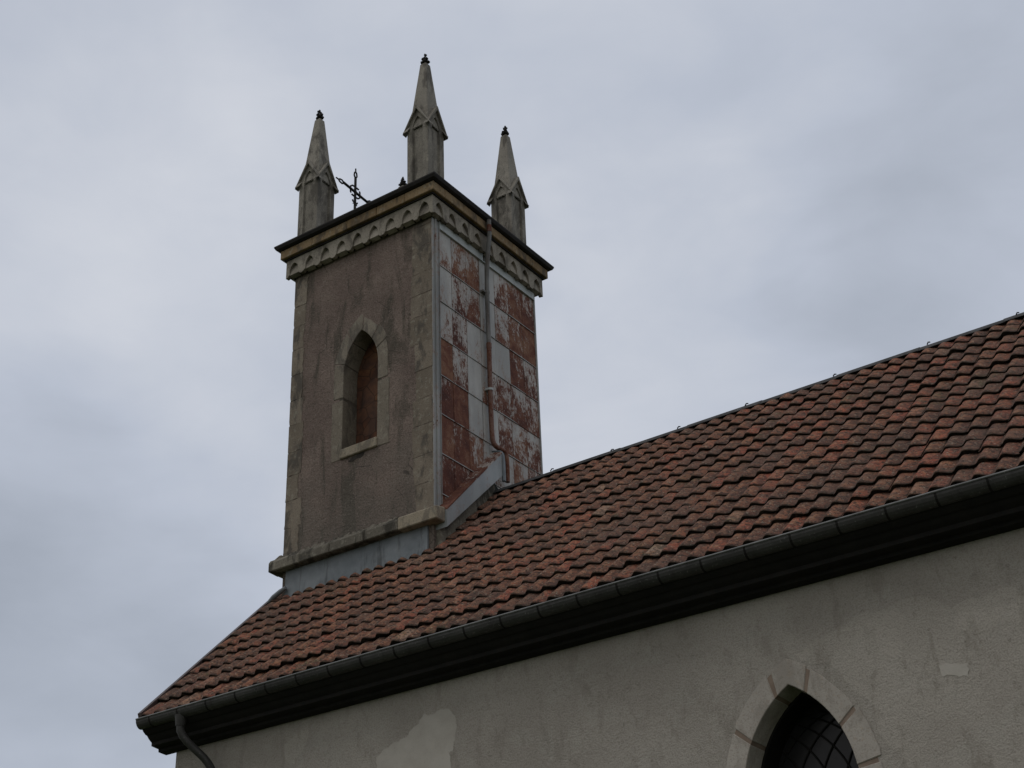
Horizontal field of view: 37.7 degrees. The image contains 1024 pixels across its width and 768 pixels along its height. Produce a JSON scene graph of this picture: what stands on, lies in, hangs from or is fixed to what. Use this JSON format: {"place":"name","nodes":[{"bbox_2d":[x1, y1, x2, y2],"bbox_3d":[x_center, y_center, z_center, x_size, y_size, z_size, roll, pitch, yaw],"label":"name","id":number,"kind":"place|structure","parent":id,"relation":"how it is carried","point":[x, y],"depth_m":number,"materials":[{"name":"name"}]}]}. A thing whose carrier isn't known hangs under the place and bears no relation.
{"place":"outdoors","nodes":[
{"label":"outdoors","id":0,"kind":"place"},
{"bbox_2d":[0,0,1023,767],"label":"sky","id":1,"kind":"structure","parent":0,"point":[733,204],"materials":[{"name":"grey"}]},
{"bbox_2d":[135,54,1023,767],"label":"church","id":2,"kind":"structure","parent":0,"point":[829,572],"depth_m":16.03,"materials":[{"name":"stone"}]},
{"bbox_2d":[331,314,389,462],"bbox_3d":[-2.040,0.032,21.221,1.051,2.270,0.365,-21,-34,29],"label":"tower window","id":3,"kind":"structure","parent":2,"relation":"in","point":[360,418],"depth_m":21.26,"materials":[{"name":"stone"}]},
{"bbox_2d":[726,658,882,767],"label":"nave window","id":4,"kind":"structure","parent":2,"relation":"in","point":[821,727],"depth_m":13.70,"materials":[{"name":"stone"}]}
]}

